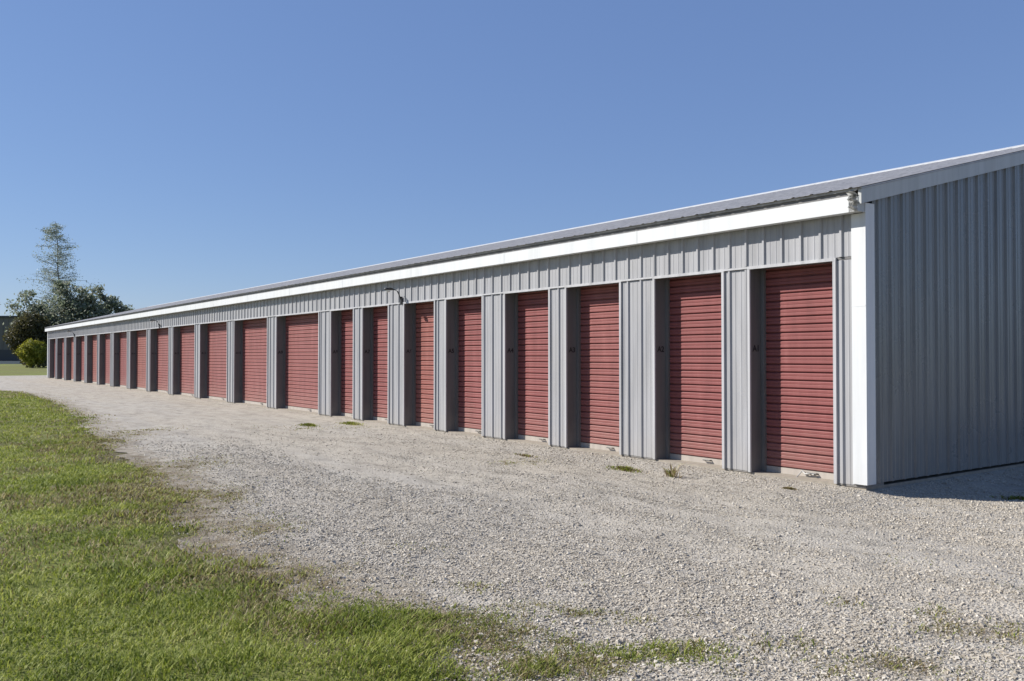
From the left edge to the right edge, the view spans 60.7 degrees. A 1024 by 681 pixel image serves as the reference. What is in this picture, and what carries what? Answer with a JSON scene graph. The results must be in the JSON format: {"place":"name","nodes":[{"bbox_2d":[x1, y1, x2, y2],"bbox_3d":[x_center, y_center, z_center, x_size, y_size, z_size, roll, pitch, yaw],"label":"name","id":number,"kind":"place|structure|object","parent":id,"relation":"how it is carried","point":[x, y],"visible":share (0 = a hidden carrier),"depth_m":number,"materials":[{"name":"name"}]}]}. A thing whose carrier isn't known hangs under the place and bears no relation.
{"place":"outdoors","nodes":[
{"label":"outdoors","id":0,"kind":"place"},
{"bbox_2d":[0,361,19,363],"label":"kerb wall","id":1,"kind":"structure","parent":0,"point":[9,362],"depth_m":149.96,"materials":[{"name":"concrete"}]},
{"bbox_2d":[0,364,1023,680],"bbox_3d":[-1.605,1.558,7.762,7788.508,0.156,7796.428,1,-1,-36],"label":"ground","id":2,"kind":"structure","parent":0,"point":[14,370],"depth_m":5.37,"materials":[{"name":"green plant"}]},
{"bbox_2d":[2,310,51,367],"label":"shrub","id":3,"kind":"object","parent":2,"relation":"on","point":[33,328],"visible":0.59,"depth_m":101.80,"materials":[{"name":"green plant"}]},
{"bbox_2d":[13,338,46,367],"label":"shrub","id":4,"kind":"object","parent":2,"relation":"on","point":[29,356],"visible":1,"depth_m":99.34,"materials":[{"name":"green plant"}]},
{"bbox_2d":[0,316,64,360],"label":"dark hall","id":5,"kind":"structure","parent":2,"relation":"on","point":[6,354],"depth_m":190.00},
{"bbox_2d":[0,289,79,366],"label":"broad tree","id":6,"kind":"object","parent":2,"relation":"on","point":[44,309],"visible":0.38,"depth_m":106.50,"materials":[{"name":"green plant"}]},
{"bbox_2d":[41,358,46,366],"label":"shrub","id":7,"kind":"object","parent":2,"relation":"on","point":[44,364],"visible":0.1,"depth_m":107.49,"materials":[{"name":"green plant"}]},
{"bbox_2d":[17,222,98,320],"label":"tall tree","id":8,"kind":"object","parent":2,"relation":"on","point":[47,232],"visible":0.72,"depth_m":111.68,"materials":[{"name":"green plant"}]},
{"bbox_2d":[51,282,121,324],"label":"broad tree","id":9,"kind":"object","parent":2,"relation":"on","point":[85,309],"visible":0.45,"depth_m":107.46,"materials":[{"name":"green plant"}]},
{"bbox_2d":[50,279,125,324],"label":"broad tree","id":10,"kind":"object","parent":2,"relation":"on","point":[60,290],"visible":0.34,"depth_m":107.68,"materials":[{"name":"green plant"}]},
{"bbox_2d":[102,296,134,313],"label":"broad tree","id":11,"kind":"object","parent":2,"relation":"on","point":[123,307],"visible":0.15,"depth_m":112.76,"materials":[{"name":"green plant"}]},
{"bbox_2d":[0,375,1023,680],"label":"gravel lot","id":12,"kind":"structure","parent":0,"point":[172,415],"depth_m":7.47,"materials":[{"name":"grey gravel"}]},
{"bbox_2d":[300,423,319,426],"bbox_3d":[-4.127,1.686,17.655,0.390,0.074,1.216,1,-1,-36],"label":"weed tuft","id":13,"kind":"object","parent":12,"relation":"on","point":[309,424],"visible":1,"depth_m":17.49,"materials":[{"name":"green plant"}]},
{"bbox_2d":[335,421,366,425],"bbox_3d":[-3.288,1.678,17.832,0.409,0.074,1.272,1,-1,-36],"label":"weed tuft","id":14,"kind":"object","parent":12,"relation":"on","point":[352,423],"visible":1,"depth_m":17.73,"materials":[{"name":"green plant"}]},
{"bbox_2d":[506,453,535,457],"bbox_3d":[0.166,1.594,12.159,0.296,0.038,0.738,1,-1,-36],"label":"weed tuft","id":15,"kind":"object","parent":12,"relation":"on","point":[525,455],"visible":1,"depth_m":12.16,"materials":[{"name":"green plant"}]},
{"bbox_2d":[45,144,1023,489],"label":"storage building","id":16,"kind":"structure","parent":12,"relation":"on","point":[863,332],"depth_m":11.31,"materials":[{"name":"grey metal"}]},
{"bbox_2d":[49,338,55,378],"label":"roll up door","id":17,"kind":"structure","parent":16,"relation":"in","point":[54,339],"depth_m":53.31,"materials":[{"name":"metal"}]},
{"bbox_2d":[57,337,64,378],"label":"roll up door","id":18,"kind":"structure","parent":16,"relation":"in","point":[62,338],"depth_m":50.86,"materials":[{"name":"metal"}]},
{"bbox_2d":[66,336,73,380],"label":"roll up door","id":19,"kind":"structure","parent":16,"relation":"in","point":[71,337],"depth_m":48.39,"materials":[{"name":"metal"}]},
{"bbox_2d":[75,335,84,382],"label":"roll up door","id":20,"kind":"structure","parent":16,"relation":"in","point":[82,337],"depth_m":45.83,"materials":[{"name":"metal"}]},
{"bbox_2d":[86,334,97,382],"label":"roll up door","id":21,"kind":"structure","parent":16,"relation":"in","point":[94,341],"depth_m":43.22,"materials":[{"name":"metal"}]},
{"bbox_2d":[99,332,110,385],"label":"roll up door","id":22,"kind":"structure","parent":16,"relation":"in","point":[107,337],"depth_m":40.72,"materials":[{"name":"metal"}]},
{"bbox_2d":[113,331,127,387],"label":"roll up door","id":23,"kind":"structure","parent":16,"relation":"in","point":[123,335],"depth_m":38.12,"materials":[{"name":"metal"}]},
{"bbox_2d":[130,328,146,390],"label":"roll up door","id":24,"kind":"structure","parent":16,"relation":"in","point":[140,336],"depth_m":35.44,"materials":[{"name":"metal"}]},
{"bbox_2d":[149,326,168,393],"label":"roll up door","id":25,"kind":"structure","parent":16,"relation":"in","point":[162,335],"depth_m":32.73,"materials":[{"name":"metal"}]},
{"bbox_2d":[172,324,195,396],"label":"roll up door","id":26,"kind":"structure","parent":16,"relation":"in","point":[186,333],"depth_m":30.05,"materials":[{"name":"metal"}]},
{"bbox_2d":[199,320,227,401],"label":"roll up door","id":27,"kind":"structure","parent":16,"relation":"in","point":[216,333],"depth_m":27.35,"materials":[{"name":"metal"}]},
{"bbox_2d":[233,316,267,406],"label":"roll up door","id":28,"kind":"structure","parent":16,"relation":"in","point":[254,333],"depth_m":24.59,"materials":[{"name":"metal"}]},
{"bbox_2d":[275,311,319,413],"bbox_3d":[-5.182,0.528,21.539,0.278,2.410,2.767,1,-1,-36],"label":"roll up door","id":29,"kind":"structure","parent":16,"relation":"in","point":[301,387],"depth_m":21.79,"materials":[{"name":"metal"}]},
{"bbox_2d":[330,307,354,418],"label":"roll up door","id":30,"kind":"structure","parent":16,"relation":"in","point":[346,318],"depth_m":19.72,"materials":[{"name":"metal"}]},
{"bbox_2d":[361,304,389,423],"bbox_3d":[-2.718,0.469,18.109,0.279,2.410,1.228,1,-1,-36],"label":"roll up door","id":31,"kind":"structure","parent":16,"relation":"in","point":[380,316],"depth_m":18.36,"materials":[{"name":"metal"}]},
{"bbox_2d":[384,287,402,303],"bbox_3d":[-2.321,-0.873,17.036,0.369,0.313,0.110,1,-1,-32],"label":"wall lamp","id":32,"kind":"object","parent":16,"relation":"attached to","point":[388,289],"visible":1,"depth_m":17.05,"materials":[{"name":"metal"}]},
{"bbox_2d":[403,299,435,429],"bbox_3d":[-1.657,0.443,16.635,0.282,2.410,1.215,1,-1,-36],"label":"roll up door","id":33,"kind":"structure","parent":16,"relation":"in","point":[424,314],"depth_m":16.88,"materials":[{"name":"metal"}]},
{"bbox_2d":[445,294,483,435],"bbox_3d":[-0.739,0.421,15.360,0.284,2.410,1.237,1,-1,-36],"label":"roll up door","id":34,"kind":"structure","parent":16,"relation":"in","point":[468,312],"depth_m":15.59,"materials":[{"name":"metal"}]},
{"bbox_2d":[503,287,550,444],"bbox_3d":[0.329,0.396,13.868,0.279,2.410,1.227,1,-1,-36],"label":"roll up door","id":35,"kind":"structure","parent":16,"relation":"in","point":[532,309],"depth_m":14.06,"materials":[{"name":"metal"}]},
{"bbox_2d":[564,280,622,454],"bbox_3d":[1.253,0.374,12.587,0.286,2.410,1.228,1,-1,-36],"label":"roll up door","id":36,"kind":"structure","parent":16,"relation":"in","point":[598,308],"depth_m":12.75,"materials":[{"name":"metal"}]},
{"bbox_2d":[652,269,725,468],"bbox_3d":[2.313,0.348,11.107,0.280,2.410,1.207,1,-1,-36],"label":"roll up door","id":37,"kind":"structure","parent":16,"relation":"in","point":[695,305],"depth_m":11.24,"materials":[{"name":"metal"}]},
{"bbox_2d":[747,258,837,483],"bbox_3d":[3.182,0.348,9.833,0.358,2.455,1.178,1,-1,-36],"label":"roll up door","id":38,"kind":"structure","parent":16,"relation":"in","point":[799,397],"depth_m":9.97,"materials":[{"name":"metal"}]},
{"bbox_2d":[606,465,648,473],"bbox_3d":[1.402,1.577,10.781,0.306,0.060,0.746,1,-1,-36],"label":"weed tuft","id":39,"kind":"object","parent":12,"relation":"on","point":[624,468],"visible":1,"depth_m":10.76,"materials":[{"name":"green plant"}]},
{"bbox_2d":[662,463,681,478],"bbox_3d":[1.847,1.498,10.136,0.300,0.182,0.316,-1,-1,29],"label":"weed tuft","id":40,"kind":"object","parent":12,"relation":"on","point":[671,473],"visible":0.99,"depth_m":10.14,"materials":[{"name":"green plant"}]},
{"bbox_2d":[779,486,796,489],"bbox_3d":[2.896,1.547,9.163,0.106,0.031,0.264,1,-1,-36],"label":"weed tuft","id":41,"kind":"object","parent":12,"relation":"on","point":[790,488],"visible":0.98,"depth_m":9.14,"materials":[{"name":"green plant"}]},
{"bbox_2d":[989,495,1023,499],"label":"weed tuft","id":42,"kind":"object","parent":12,"relation":"on","point":[1014,497],"visible":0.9,"depth_m":8.93,"materials":[{"name":"green plant"}]},
{"bbox_2d":[0,0,1023,315],"label":"sky","id":43,"kind":"structure","parent":0,"point":[187,149],"materials":[{"name":"blue"}]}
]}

